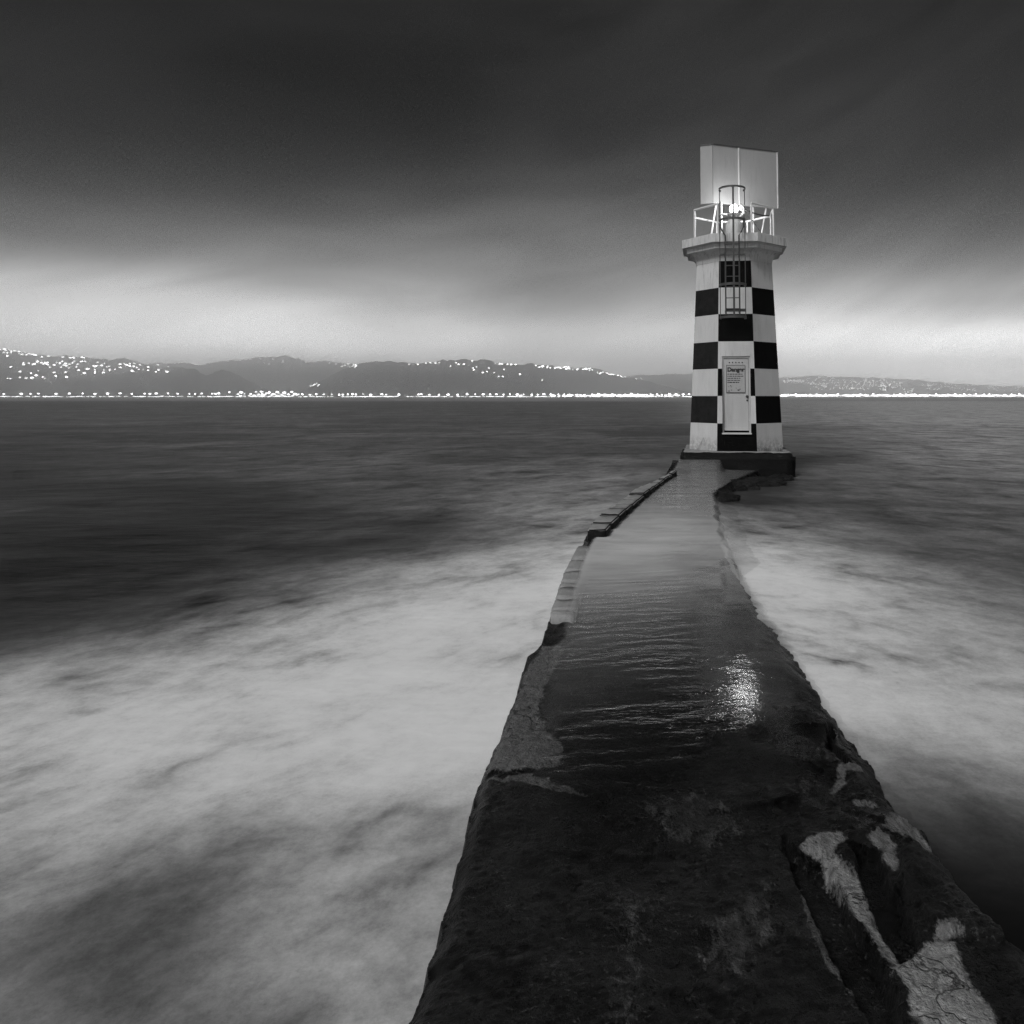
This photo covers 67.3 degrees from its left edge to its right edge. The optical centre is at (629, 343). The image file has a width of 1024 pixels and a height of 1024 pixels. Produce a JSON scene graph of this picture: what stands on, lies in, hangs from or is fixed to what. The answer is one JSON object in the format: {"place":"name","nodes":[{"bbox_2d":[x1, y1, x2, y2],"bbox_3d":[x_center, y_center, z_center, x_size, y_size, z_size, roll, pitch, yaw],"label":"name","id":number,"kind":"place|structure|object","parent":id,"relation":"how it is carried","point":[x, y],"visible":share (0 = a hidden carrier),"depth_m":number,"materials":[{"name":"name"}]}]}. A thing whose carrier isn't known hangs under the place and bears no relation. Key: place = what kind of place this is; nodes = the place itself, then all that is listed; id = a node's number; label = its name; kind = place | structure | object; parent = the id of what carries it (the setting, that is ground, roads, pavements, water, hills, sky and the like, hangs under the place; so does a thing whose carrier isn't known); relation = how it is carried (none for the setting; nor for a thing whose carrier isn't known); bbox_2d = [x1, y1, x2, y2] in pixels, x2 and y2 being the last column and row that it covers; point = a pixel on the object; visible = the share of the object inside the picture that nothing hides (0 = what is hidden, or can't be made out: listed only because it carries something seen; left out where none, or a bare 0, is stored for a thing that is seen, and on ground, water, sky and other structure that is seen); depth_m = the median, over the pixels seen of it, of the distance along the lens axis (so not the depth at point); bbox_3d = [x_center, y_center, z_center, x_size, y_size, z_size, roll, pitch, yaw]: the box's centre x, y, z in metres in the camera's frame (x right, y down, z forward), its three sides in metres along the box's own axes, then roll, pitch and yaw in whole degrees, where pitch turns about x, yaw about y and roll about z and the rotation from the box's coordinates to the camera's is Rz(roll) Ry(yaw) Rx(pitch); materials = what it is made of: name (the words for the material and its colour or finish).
{"place":"outdoors","nodes":[
{"label":"outdoors","id":0,"kind":"place"},
{"bbox_2d":[0,349,157,391],"bbox_3d":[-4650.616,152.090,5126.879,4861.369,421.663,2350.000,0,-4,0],"label":"hill","id":1,"kind":"structure","parent":0,"point":[14,359],"depth_m":4860.33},
{"bbox_2d":[0,367,275,396],"bbox_3d":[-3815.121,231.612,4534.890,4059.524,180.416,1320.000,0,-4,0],"label":"hill","id":2,"kind":"structure","parent":0,"point":[183,382],"depth_m":4117.51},
{"bbox_2d":[147,355,354,396],"bbox_3d":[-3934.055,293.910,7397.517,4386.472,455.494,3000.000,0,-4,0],"label":"hill","id":3,"kind":"structure","parent":0,"point":[288,374],"depth_m":7293.53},
{"bbox_2d":[294,359,691,396],"bbox_3d":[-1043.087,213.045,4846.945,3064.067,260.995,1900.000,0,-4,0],"label":"hill","id":4,"kind":"structure","parent":0,"point":[404,379],"depth_m":4369.07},
{"bbox_2d":[0,397,1023,1023],"bbox_3d":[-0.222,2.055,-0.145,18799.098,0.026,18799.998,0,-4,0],"label":"sea","id":5,"kind":"structure","parent":0,"point":[262,661],"depth_m":6.32,"materials":[{"name":"liquid"}]},
{"bbox_2d":[409,460,1023,1023],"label":"causeway","id":6,"kind":"structure","parent":5,"relation":"in","point":[709,824],"depth_m":3.22,"materials":[{"name":"concrete"}]},
{"bbox_2d":[554,460,753,721],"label":"wash water","id":7,"kind":"structure","parent":6,"relation":"on","point":[603,550],"depth_m":10.19,"materials":[{"name":"grey liquid"}]},
{"bbox_2d":[716,490,740,501],"bbox_3d":[1.885,3.122,15.099,0.770,0.359,0.571,3,-5,-40],"label":"rock","id":8,"kind":"object","parent":5,"relation":"in","point":[721,496],"visible":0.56,"depth_m":14.97,"materials":[{"name":"stone"}]},
{"bbox_2d":[680,445,795,476],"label":"plinth","id":9,"kind":"structure","parent":5,"relation":"in","point":[764,463],"depth_m":19.60,"materials":[{"name":"black concrete"}]},
{"bbox_2d":[682,144,786,450],"bbox_3d":[2.925,-1.545,21.116,2.860,8.874,3.625,0,-4,6],"label":"lighthouse","id":10,"kind":"object","parent":9,"relation":"on","point":[735,324],"visible":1,"depth_m":20.42,"materials":[{"name":"white paint"}]},
{"bbox_2d":[726,365,745,392],"bbox_3d":[2.830,0.935,20.141,0.510,0.751,0.016,0,-4,6],"label":"danger sign","id":11,"kind":"object","parent":10,"relation":"attached to","point":[735,378],"visible":1,"depth_m":20.14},
{"bbox_2d":[724,358,748,430],"bbox_3d":[2.846,1.329,20.118,0.645,1.940,0.085,0,-4,6],"label":"door","id":12,"kind":"structure","parent":10,"relation":"in","point":[736,405],"depth_m":20.10,"materials":[{"name":"paint"}]},
{"bbox_2d":[728,479,759,490],"bbox_3d":[2.532,3.263,17.165,0.899,0.393,1.032,1,-4,-12],"label":"rock","id":13,"kind":"object","parent":5,"relation":"in","point":[742,485],"visible":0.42,"depth_m":16.88,"materials":[{"name":"stone"}]},
{"bbox_2d":[745,476,786,486],"bbox_3d":[3.127,3.329,17.896,1.042,0.382,1.213,4,-6,-43],"label":"rock","id":14,"kind":"object","parent":5,"relation":"in","point":[764,481],"visible":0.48,"depth_m":17.59,"materials":[{"name":"stone"}]},
{"bbox_2d":[769,474,794,480],"bbox_3d":[3.729,3.387,18.806,0.695,0.320,0.659,-3,-5,34],"label":"rock","id":15,"kind":"object","parent":5,"relation":"in","point":[784,477],"visible":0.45,"depth_m":18.68,"materials":[{"name":"stone"}]},
{"bbox_2d":[0,0,1023,386],"label":"sky","id":16,"kind":"structure","parent":0,"point":[198,182],"materials":[{"name":"grey"}]},
{"bbox_2d":[625,373,1023,396],"bbox_3d":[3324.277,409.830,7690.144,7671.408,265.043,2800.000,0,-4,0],"label":"hill","id":17,"kind":"structure","parent":0,"point":[797,386],"depth_m":7227.45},
{"bbox_2d":[787,376,1007,393],"bbox_3d":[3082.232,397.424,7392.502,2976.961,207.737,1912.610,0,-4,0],"label":"suburb lights","id":18,"kind":"object","parent":17,"relation":"on","point":[880,384],"visible":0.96,"depth_m":7339.10},
{"bbox_3d":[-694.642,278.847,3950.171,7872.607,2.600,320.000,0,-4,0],"label":"shore","id":19,"kind":"structure","parent":0,"visible":0},
{"bbox_2d":[0,391,1023,396],"bbox_3d":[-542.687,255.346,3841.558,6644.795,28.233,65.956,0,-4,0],"label":"waterfront lights","id":20,"kind":"object","parent":19,"relation":"on","point":[626,395],"visible":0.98,"depth_m":3818.48}
]}

